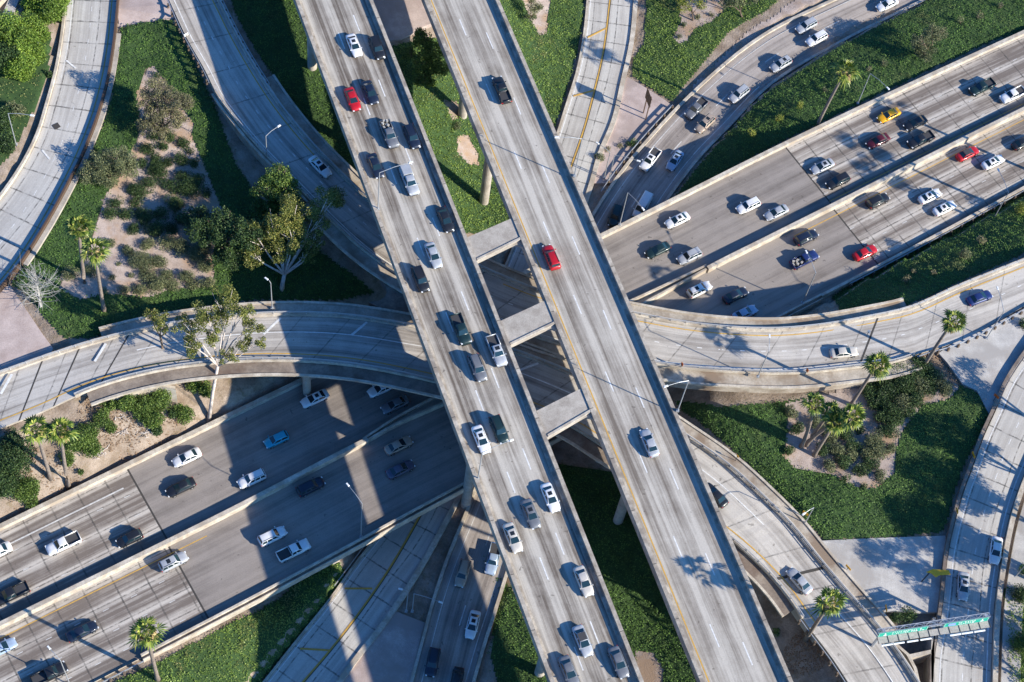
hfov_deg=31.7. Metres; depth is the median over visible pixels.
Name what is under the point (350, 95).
sedan
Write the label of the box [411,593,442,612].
street lamp
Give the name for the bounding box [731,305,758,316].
sedan
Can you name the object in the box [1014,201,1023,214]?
shrub
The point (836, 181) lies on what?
suv
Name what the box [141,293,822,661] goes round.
concrete barrier
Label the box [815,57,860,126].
fan palm
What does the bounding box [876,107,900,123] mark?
sedan
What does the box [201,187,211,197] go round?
shrub
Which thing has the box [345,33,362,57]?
sedan
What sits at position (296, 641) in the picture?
kerb wall
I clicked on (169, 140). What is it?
shrub
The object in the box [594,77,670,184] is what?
pavement
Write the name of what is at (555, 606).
viaduct
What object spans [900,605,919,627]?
shrub
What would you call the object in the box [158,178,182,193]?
shrub
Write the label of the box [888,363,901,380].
shrub
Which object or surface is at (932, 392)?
shrub
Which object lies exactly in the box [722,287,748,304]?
sedan
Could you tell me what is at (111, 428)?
shrub
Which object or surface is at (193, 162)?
shrub
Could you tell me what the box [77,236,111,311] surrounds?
fan palm
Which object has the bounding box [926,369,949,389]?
shrub
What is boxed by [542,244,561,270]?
suv
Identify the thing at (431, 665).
suv
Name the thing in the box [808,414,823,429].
shrub
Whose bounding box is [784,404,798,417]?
shrub
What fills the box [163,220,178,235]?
shrub
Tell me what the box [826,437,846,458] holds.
shrub
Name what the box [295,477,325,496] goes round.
suv
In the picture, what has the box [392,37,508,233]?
ground cover
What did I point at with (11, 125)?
street lamp
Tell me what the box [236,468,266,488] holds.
suv
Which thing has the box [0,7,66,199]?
kerb wall
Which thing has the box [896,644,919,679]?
retaining wall
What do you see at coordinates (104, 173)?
tree
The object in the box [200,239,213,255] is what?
shrub
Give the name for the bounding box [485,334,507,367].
pickup truck
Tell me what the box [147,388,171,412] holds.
shrub
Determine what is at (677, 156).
sedan
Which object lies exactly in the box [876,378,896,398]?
shrub
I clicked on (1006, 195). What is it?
street lamp
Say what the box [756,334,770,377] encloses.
street lamp
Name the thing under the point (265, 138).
street lamp
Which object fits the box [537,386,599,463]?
straddle beam
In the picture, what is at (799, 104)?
shrub
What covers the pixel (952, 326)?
fan palm
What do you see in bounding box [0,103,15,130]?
bush
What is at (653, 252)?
sedan
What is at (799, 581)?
sedan
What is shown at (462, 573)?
suv
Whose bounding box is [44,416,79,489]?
fan palm
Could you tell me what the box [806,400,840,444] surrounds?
fan palm
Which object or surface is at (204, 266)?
shrub
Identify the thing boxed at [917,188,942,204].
sedan
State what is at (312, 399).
sedan
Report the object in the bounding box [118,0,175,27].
pavement
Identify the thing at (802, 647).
shrub
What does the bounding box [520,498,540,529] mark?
sedan
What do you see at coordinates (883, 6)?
sedan
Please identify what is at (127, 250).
shrub
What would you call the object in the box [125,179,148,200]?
shrub
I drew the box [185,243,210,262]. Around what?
shrub
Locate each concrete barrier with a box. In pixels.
[0,138,794,530]
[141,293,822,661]
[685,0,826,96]
[793,30,1023,141]
[821,186,1023,298]
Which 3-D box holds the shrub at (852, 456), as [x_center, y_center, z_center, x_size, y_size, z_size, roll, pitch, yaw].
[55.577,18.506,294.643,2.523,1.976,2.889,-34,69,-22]
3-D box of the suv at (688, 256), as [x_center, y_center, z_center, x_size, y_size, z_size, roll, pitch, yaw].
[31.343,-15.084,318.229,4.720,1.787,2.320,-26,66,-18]
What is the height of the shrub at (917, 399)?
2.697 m
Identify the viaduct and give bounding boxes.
[0,301,919,681]
[169,0,1023,392]
[293,0,643,681]
[421,0,792,681]
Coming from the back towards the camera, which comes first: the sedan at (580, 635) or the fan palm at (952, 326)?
the fan palm at (952, 326)
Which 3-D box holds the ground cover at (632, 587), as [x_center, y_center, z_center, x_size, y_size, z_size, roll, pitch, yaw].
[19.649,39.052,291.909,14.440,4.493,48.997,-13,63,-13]
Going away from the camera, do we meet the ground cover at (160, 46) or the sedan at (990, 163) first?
the ground cover at (160, 46)
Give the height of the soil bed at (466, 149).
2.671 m
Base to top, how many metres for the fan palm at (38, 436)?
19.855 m
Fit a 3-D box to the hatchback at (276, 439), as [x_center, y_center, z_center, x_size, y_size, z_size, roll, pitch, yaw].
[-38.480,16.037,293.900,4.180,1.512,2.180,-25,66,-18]
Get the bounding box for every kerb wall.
[0,0,119,292]
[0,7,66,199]
[23,33,120,266]
[263,0,588,681]
[336,0,637,681]
[410,0,836,681]
[472,0,925,681]
[928,351,1023,681]
[991,476,1023,681]
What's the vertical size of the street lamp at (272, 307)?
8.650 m
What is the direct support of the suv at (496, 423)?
on the viaduct at (555, 606)
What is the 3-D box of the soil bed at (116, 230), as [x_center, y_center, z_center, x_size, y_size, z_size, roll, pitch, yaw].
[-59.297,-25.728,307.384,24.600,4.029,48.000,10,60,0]
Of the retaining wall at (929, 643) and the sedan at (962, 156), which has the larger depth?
the sedan at (962, 156)
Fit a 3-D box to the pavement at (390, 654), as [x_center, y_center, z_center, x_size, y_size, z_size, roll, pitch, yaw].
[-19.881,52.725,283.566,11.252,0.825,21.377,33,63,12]
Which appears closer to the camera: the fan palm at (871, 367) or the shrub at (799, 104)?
the fan palm at (871, 367)
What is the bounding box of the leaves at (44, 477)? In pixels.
[5,448,83,512]
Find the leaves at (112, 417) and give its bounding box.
[78,396,188,462]
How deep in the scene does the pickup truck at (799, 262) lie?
319.50 m
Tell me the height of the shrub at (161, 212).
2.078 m
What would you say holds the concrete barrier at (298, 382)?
on the freeway road at (230, 562)
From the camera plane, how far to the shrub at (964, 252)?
317.58 m
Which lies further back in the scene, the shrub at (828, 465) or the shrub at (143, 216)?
the shrub at (143, 216)
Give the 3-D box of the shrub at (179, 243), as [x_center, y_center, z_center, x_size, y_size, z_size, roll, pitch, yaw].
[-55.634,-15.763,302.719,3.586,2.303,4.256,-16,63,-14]
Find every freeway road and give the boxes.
[0,36,1023,681]
[414,0,918,681]
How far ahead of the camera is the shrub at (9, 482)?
279.82 m
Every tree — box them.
[7,255,59,318]
[74,145,139,188]
[135,77,194,141]
[142,308,169,348]
[170,283,266,422]
[175,203,264,271]
[238,185,346,290]
[249,162,307,219]
[400,27,449,87]
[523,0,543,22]
[677,0,706,20]
[719,0,759,17]
[910,23,947,61]
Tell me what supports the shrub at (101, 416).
on the ground at (230, 394)
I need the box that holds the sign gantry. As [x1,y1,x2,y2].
[871,612,990,646]
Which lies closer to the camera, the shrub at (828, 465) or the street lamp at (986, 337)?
the shrub at (828, 465)
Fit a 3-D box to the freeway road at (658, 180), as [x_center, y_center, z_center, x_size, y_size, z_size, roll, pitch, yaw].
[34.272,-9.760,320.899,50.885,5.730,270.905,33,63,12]
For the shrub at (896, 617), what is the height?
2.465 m
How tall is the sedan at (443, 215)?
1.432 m
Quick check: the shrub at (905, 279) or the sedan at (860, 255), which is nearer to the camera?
the shrub at (905, 279)
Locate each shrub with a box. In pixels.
[0,426,23,451]
[0,435,38,479]
[0,465,20,499]
[11,475,40,503]
[23,497,38,508]
[57,451,76,466]
[61,265,80,280]
[64,429,91,454]
[74,421,101,444]
[78,469,83,475]
[79,437,103,458]
[84,263,100,277]
[92,407,111,427]
[101,207,117,220]
[102,238,116,248]
[103,399,117,411]
[105,195,124,210]
[105,418,117,433]
[116,206,135,220]
[116,284,128,293]
[117,393,137,412]
[121,286,131,295]
[122,245,134,256]
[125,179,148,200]
[125,222,139,234]
[127,248,153,271]
[128,197,143,212]
[131,283,147,295]
[131,392,155,421]
[134,207,155,225]
[136,157,147,169]
[137,175,157,194]
[138,142,155,155]
[138,266,156,282]
[139,237,156,250]
[140,409,166,428]
[141,217,167,236]
[145,158,168,181]
[146,132,158,141]
[146,275,168,297]
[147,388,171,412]
[149,254,167,268]
[150,150,164,163]
[150,425,162,436]
[151,71,161,77]
[154,206,169,221]
[155,141,168,151]
[157,231,175,252]
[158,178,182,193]
[159,269,173,278]
[162,192,185,213]
[163,157,173,167]
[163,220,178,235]
[164,277,181,290]
[165,128,175,144]
[167,408,177,419]
[170,236,190,257]
[170,402,195,425]
[171,151,189,165]
[173,169,195,182]
[176,136,189,150]
[176,174,207,198]
[177,270,195,283]
[184,381,201,393]
[185,147,195,154]
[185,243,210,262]
[185,278,202,289]
[189,157,199,168]
[192,173,205,183]
[196,256,213,272]
[198,380,212,397]
[199,277,215,288]
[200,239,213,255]
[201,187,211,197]
[317,562,343,588]
[453,121,460,129]
[594,152,604,161]
[625,141,634,146]
[747,128,755,136]
[772,628,779,636]
[775,113,783,121]
[783,443,795,455]
[783,632,827,675]
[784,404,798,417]
[789,421,804,435]
[797,100,803,108]
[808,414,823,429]
[816,441,830,457]
[822,426,838,443]
[822,458,835,473]
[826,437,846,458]
[833,454,852,469]
[838,428,855,441]
[841,473,850,482]
[844,436,863,455]
[845,445,858,461]
[851,461,871,476]
[855,424,866,434]
[859,446,875,461]
[860,482,867,489]
[862,382,876,400]
[863,456,880,470]
[864,428,884,449]
[867,396,883,410]
[868,441,886,459]
[871,380,889,388]
[873,388,890,408]
[873,409,886,423]
[874,469,886,483]
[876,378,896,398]
[877,422,900,440]
[881,58,887,66]
[881,399,902,418]
[882,380,906,401]
[883,413,897,429]
[885,442,896,454]
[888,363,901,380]
[889,611,904,623]
[891,372,903,386]
[891,373,918,395]
[892,393,912,416]
[892,411,905,426]
[899,403,916,418]
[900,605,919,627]
[901,387,925,408]
[902,275,910,283]
[905,367,923,387]
[908,353,927,373]
[909,374,930,394]
[913,367,928,379]
[922,362,934,377]
[922,367,943,385]
[922,380,938,398]
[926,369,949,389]
[938,381,953,396]
[957,248,973,259]
[976,235,986,244]
[1008,630,1023,658]
[1009,583,1023,604]
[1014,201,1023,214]
[1018,317,1023,328]
[1019,564,1023,574]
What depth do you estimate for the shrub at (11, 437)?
280.20 m
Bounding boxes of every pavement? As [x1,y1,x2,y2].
[0,286,52,369]
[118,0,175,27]
[343,612,424,681]
[373,0,430,41]
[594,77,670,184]
[823,536,945,613]
[939,309,1023,413]
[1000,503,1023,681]
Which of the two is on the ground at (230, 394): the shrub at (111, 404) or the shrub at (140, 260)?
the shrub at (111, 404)
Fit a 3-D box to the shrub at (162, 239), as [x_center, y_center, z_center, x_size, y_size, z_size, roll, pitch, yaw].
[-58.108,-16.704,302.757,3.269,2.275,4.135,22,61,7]
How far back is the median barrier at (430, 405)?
297.95 m
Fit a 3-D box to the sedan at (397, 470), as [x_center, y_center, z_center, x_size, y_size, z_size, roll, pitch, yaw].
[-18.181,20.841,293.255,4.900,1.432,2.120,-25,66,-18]
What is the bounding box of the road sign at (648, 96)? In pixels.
[643,88,651,119]
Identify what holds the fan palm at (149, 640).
on the ground at (230, 394)
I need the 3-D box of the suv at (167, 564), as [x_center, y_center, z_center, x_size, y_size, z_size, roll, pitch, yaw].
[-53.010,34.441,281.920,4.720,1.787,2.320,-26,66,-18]
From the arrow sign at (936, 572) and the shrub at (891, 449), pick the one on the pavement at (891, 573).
the arrow sign at (936, 572)
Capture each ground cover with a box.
[0,33,51,165]
[12,18,373,338]
[114,564,344,681]
[231,0,356,170]
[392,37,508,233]
[483,556,546,681]
[500,0,584,126]
[558,463,695,681]
[630,0,777,100]
[630,0,1023,218]
[674,385,989,539]
[832,193,1023,309]
[1004,583,1023,681]
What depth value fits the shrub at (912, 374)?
301.68 m
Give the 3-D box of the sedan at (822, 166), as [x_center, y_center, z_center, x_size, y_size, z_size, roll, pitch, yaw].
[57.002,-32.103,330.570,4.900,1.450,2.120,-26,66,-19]
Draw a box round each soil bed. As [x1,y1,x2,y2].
[60,66,223,298]
[457,135,479,164]
[523,0,550,34]
[635,651,663,681]
[673,0,725,42]
[782,372,957,488]
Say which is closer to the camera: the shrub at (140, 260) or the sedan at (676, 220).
the shrub at (140, 260)
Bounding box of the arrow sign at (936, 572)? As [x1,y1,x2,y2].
[921,569,950,581]
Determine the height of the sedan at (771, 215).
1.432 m
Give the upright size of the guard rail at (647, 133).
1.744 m
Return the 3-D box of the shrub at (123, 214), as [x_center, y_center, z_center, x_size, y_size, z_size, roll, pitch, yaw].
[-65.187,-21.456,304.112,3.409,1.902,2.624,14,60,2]
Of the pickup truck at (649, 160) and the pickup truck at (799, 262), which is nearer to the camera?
the pickup truck at (799, 262)
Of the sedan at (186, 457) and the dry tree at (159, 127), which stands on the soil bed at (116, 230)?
the dry tree at (159, 127)
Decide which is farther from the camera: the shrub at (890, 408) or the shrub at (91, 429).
the shrub at (890, 408)
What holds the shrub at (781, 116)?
on the ground at (230, 394)
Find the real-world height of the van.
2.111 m
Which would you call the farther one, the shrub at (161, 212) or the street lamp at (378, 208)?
the shrub at (161, 212)
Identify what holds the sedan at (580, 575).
on the viaduct at (555, 606)
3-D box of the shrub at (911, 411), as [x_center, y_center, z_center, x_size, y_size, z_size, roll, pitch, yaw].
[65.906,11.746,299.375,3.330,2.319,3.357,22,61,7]
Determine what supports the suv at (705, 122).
on the freeway road at (658, 180)
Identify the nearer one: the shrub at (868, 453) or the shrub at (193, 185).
the shrub at (868, 453)
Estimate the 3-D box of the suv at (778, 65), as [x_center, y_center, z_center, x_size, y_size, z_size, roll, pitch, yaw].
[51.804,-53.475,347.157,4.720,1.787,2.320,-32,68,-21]
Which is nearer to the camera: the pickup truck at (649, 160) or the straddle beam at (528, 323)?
the straddle beam at (528, 323)
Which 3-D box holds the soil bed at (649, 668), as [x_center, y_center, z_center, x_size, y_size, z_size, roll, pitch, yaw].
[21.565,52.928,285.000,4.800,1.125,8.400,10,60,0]
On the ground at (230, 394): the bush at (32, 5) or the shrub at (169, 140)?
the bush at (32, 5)
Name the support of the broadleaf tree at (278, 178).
on the ground at (230, 394)
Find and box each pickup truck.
[0,580,30,606]
[30,661,68,681]
[45,530,81,555]
[275,538,310,562]
[378,119,398,148]
[399,164,419,196]
[449,312,471,345]
[484,542,499,575]
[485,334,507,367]
[492,76,511,104]
[639,146,661,172]
[684,96,708,119]
[789,249,819,269]
[906,130,934,149]
[968,77,996,96]
[999,85,1023,104]
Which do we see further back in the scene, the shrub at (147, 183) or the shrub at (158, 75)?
the shrub at (158, 75)
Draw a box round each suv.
[157,551,188,572]
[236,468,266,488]
[257,526,287,546]
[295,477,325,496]
[368,35,385,59]
[403,123,420,149]
[411,265,429,292]
[424,647,440,677]
[454,559,470,587]
[467,353,486,382]
[488,414,508,443]
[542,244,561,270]
[607,204,622,227]
[676,246,702,265]
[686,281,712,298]
[694,113,715,133]
[728,84,750,103]
[735,196,761,214]
[769,54,792,72]
[793,229,818,246]
[795,16,817,34]
[805,29,828,46]
[825,171,850,189]
[865,193,890,209]
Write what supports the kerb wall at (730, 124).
on the ground at (230, 394)
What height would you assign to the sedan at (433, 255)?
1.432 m
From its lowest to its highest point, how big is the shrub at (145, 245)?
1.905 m
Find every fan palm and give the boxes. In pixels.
[19,414,52,480]
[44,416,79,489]
[63,214,97,283]
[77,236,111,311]
[126,615,167,681]
[799,391,826,448]
[802,586,847,642]
[804,401,866,447]
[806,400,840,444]
[812,406,849,457]
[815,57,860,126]
[849,351,893,404]
[924,308,967,365]
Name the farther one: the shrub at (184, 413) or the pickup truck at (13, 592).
the shrub at (184, 413)
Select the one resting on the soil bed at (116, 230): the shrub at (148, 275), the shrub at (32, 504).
the shrub at (148, 275)
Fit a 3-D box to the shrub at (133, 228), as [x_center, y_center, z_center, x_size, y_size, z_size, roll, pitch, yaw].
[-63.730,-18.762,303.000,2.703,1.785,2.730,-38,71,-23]
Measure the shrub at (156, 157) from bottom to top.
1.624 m
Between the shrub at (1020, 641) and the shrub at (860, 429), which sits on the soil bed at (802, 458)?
the shrub at (860, 429)
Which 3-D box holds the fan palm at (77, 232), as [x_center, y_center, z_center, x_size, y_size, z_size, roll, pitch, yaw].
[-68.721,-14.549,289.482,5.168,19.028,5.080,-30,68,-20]
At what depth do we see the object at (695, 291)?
314.31 m
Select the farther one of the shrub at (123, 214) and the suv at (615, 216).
the suv at (615, 216)
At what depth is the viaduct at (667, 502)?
283.43 m
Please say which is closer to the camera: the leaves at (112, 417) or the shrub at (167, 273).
the leaves at (112, 417)
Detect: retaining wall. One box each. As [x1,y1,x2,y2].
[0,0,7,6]
[113,385,177,402]
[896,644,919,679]
[910,650,932,664]
[923,617,935,681]
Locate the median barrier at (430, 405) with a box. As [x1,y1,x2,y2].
[0,107,1023,629]
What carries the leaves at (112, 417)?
on the ground at (230, 394)
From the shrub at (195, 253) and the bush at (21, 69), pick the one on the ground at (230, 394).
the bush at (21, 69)
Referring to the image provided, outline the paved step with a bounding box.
[3,0,19,17]
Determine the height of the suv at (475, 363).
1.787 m
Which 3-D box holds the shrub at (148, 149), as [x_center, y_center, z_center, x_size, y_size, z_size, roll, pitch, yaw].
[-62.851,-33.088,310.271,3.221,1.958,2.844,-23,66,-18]
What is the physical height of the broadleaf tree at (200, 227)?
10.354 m
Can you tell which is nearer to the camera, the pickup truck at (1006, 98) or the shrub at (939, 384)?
the shrub at (939, 384)
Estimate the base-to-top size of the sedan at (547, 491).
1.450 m
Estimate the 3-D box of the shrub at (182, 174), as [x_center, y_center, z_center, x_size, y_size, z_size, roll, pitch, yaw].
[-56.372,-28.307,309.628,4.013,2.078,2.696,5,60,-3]
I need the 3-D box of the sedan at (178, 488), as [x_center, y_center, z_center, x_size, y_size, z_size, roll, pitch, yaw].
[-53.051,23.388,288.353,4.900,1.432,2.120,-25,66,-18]
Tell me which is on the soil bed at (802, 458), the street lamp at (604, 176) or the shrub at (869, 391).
the shrub at (869, 391)
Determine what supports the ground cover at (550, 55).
on the ground at (230, 394)
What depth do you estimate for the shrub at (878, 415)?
298.40 m
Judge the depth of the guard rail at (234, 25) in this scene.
318.67 m
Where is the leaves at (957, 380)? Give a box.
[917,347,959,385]
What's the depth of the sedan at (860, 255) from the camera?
321.43 m
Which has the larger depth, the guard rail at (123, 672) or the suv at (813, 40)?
the suv at (813, 40)
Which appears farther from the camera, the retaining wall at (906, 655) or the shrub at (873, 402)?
the shrub at (873, 402)
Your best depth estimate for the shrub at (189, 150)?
311.80 m
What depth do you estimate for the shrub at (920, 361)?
302.88 m
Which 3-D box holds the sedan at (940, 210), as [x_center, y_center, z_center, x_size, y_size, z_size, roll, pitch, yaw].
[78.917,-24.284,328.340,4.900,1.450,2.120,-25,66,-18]
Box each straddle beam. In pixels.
[467,218,524,262]
[501,300,556,347]
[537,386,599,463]
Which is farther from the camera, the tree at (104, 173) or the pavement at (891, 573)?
the tree at (104, 173)
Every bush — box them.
[0,6,28,46]
[0,41,22,72]
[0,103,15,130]
[0,131,15,155]
[1,51,37,82]
[4,23,46,61]
[6,99,26,117]
[18,9,52,42]
[19,0,47,13]
[23,43,47,68]
[35,0,67,25]
[46,69,52,78]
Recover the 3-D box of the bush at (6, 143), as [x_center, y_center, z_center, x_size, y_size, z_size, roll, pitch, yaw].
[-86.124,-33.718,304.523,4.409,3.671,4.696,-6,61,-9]
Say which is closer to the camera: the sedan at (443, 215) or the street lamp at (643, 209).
the sedan at (443, 215)
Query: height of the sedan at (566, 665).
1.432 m
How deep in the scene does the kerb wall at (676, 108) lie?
335.57 m
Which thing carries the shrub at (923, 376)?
on the soil bed at (802, 458)
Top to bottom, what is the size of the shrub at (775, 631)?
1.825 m
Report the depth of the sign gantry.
273.23 m
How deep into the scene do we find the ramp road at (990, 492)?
289.90 m
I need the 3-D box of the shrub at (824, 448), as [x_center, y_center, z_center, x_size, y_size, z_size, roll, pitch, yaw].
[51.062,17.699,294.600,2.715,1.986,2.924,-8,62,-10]
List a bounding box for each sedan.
[0,541,12,556]
[0,637,17,654]
[65,621,98,642]
[165,477,196,497]
[171,447,201,467]
[300,388,329,408]
[308,155,331,177]
[344,87,360,111]
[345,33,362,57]
[362,80,378,104]
[366,153,384,178]
[366,385,393,397]
[380,394,409,414]
[383,436,413,455]
[385,459,414,479]
[424,241,442,268]
[436,206,454,232]
[451,666,463,681]
[464,609,480,639]
[471,424,490,454]
[502,522,522,553]
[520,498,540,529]
[540,482,560,512]
[558,654,579,681]
[572,624,593,657]
[573,565,593,597]
[607,645,628,678]
[639,428,659,457]
[644,241,671,259]
[664,211,690,228]
[666,149,683,171]
[707,482,728,508]
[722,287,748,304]
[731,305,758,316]
[763,204,788,221]
[786,567,813,595]
[810,158,834,174]
[829,345,858,359]
[852,244,877,261]
[865,132,890,149]
[875,0,898,12]
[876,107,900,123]
[903,115,927,131]
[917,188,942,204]
[932,200,956,216]
[955,146,979,162]
[956,571,969,601]
[965,290,992,306]
[980,155,1004,170]
[987,535,1002,565]
[1010,137,1023,150]
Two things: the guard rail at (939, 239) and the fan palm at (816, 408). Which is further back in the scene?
the guard rail at (939, 239)
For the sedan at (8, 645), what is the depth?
272.96 m
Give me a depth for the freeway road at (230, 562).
295.81 m
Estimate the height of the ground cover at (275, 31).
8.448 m
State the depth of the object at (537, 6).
344.63 m
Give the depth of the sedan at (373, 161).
296.12 m
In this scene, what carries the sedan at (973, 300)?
on the connector viaduct at (711, 352)
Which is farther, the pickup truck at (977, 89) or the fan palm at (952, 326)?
the pickup truck at (977, 89)
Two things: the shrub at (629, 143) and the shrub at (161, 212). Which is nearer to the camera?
the shrub at (161, 212)
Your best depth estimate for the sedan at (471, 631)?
287.19 m
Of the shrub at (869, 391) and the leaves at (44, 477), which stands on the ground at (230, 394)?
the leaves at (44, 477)
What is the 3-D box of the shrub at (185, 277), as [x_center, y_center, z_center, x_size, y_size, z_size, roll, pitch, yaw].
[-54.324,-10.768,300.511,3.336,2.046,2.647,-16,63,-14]
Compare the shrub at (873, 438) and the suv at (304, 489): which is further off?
the shrub at (873, 438)
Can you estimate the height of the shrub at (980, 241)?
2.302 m
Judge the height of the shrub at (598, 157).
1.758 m
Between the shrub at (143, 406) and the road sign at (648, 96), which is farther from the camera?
the road sign at (648, 96)
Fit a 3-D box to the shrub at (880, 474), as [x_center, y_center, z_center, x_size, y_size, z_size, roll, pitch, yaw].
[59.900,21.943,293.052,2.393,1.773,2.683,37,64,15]
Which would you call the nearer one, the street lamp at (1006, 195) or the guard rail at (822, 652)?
the guard rail at (822, 652)
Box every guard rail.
[103,660,143,681]
[167,0,208,84]
[221,0,269,84]
[334,547,363,585]
[601,104,673,191]
[797,619,844,681]
[849,190,1023,287]
[916,309,1023,358]
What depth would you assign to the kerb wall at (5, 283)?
304.52 m
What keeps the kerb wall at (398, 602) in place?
on the ground at (230, 394)
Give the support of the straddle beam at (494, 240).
on the ground at (230, 394)
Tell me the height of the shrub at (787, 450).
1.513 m
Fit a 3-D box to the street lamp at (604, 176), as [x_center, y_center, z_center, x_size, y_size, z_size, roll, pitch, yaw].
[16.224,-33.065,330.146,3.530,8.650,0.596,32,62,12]
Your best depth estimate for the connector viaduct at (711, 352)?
304.45 m
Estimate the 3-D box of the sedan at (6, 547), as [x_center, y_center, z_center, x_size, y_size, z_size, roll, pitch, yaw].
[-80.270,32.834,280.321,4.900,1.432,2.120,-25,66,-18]
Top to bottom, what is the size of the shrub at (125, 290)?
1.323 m
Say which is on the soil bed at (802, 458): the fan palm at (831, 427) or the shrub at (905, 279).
the fan palm at (831, 427)
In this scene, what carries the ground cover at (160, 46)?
on the ground at (230, 394)
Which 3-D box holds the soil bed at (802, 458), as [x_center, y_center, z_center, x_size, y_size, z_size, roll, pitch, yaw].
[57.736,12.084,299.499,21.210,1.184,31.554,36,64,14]
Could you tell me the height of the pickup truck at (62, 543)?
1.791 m
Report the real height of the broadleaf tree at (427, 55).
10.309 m
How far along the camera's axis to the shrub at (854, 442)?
295.13 m
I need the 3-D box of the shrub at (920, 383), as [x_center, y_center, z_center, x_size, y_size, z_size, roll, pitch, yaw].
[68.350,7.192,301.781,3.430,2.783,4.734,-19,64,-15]
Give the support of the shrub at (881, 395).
on the soil bed at (802, 458)
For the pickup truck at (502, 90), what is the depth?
305.82 m
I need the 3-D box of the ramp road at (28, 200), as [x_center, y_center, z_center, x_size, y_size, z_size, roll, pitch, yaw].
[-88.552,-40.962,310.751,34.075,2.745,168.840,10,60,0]
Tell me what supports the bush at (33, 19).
on the ground at (230, 394)
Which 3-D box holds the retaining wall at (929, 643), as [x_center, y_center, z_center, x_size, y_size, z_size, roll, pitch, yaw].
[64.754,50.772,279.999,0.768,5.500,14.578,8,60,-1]
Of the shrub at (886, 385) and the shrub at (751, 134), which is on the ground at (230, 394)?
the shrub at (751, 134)
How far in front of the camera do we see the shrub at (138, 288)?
297.69 m
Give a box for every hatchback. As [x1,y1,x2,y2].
[115,528,143,547]
[263,430,289,448]
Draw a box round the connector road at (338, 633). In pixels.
[267,0,632,681]
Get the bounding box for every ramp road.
[0,0,116,284]
[934,359,1023,681]
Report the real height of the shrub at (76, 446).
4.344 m
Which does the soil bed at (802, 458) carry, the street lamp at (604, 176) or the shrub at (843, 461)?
the shrub at (843, 461)
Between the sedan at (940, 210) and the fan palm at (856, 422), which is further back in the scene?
the sedan at (940, 210)
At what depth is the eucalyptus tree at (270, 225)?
298.88 m
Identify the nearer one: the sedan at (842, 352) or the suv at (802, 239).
the sedan at (842, 352)
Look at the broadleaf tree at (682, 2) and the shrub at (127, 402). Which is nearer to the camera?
the shrub at (127, 402)
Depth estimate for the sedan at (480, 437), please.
273.16 m
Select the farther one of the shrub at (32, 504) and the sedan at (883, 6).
the sedan at (883, 6)
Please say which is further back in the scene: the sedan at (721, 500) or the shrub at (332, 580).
the shrub at (332, 580)
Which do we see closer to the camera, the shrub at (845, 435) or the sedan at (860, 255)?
the shrub at (845, 435)
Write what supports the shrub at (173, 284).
on the soil bed at (116, 230)
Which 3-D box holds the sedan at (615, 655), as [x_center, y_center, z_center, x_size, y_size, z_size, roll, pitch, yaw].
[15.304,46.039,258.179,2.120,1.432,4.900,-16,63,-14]
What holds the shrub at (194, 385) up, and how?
on the ground at (230, 394)
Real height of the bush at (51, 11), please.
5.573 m
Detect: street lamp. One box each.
[8,113,33,145]
[47,646,68,681]
[264,277,273,309]
[265,125,280,155]
[345,483,362,537]
[377,161,412,210]
[398,588,408,612]
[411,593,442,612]
[477,439,513,478]
[554,136,581,176]
[595,142,609,178]
[607,155,639,180]
[618,192,644,225]
[663,380,688,411]
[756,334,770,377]
[801,250,815,303]
[801,507,813,522]
[856,73,888,104]
[985,286,1003,339]
[994,168,1008,216]
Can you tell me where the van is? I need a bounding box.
[632,190,653,216]
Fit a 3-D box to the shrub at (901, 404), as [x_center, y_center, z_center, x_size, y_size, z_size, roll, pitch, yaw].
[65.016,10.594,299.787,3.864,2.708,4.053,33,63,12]
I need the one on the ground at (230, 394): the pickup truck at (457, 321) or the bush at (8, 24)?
the bush at (8, 24)
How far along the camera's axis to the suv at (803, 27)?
350.82 m
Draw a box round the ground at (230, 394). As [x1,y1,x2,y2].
[0,0,1023,681]
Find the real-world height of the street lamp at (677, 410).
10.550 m
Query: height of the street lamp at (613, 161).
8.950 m
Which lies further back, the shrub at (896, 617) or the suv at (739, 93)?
the suv at (739, 93)
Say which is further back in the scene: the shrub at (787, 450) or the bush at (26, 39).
the bush at (26, 39)
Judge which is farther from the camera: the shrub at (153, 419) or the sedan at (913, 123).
the sedan at (913, 123)
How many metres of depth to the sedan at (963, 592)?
283.61 m
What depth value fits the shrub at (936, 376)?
302.13 m
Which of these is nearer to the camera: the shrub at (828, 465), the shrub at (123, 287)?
the shrub at (828, 465)
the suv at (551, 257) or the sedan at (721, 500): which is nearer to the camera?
the sedan at (721, 500)
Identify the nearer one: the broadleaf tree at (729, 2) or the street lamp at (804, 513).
the street lamp at (804, 513)
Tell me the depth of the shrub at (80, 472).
285.61 m
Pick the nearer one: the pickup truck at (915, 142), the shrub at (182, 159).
the shrub at (182, 159)
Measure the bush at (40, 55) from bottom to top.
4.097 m
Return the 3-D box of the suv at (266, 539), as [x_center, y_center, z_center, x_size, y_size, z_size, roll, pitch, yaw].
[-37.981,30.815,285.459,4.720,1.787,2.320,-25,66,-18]
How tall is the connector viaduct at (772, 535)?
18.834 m
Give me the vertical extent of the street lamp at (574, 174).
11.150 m
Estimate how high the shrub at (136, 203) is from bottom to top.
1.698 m
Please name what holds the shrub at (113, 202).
on the soil bed at (116, 230)
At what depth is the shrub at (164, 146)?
310.92 m

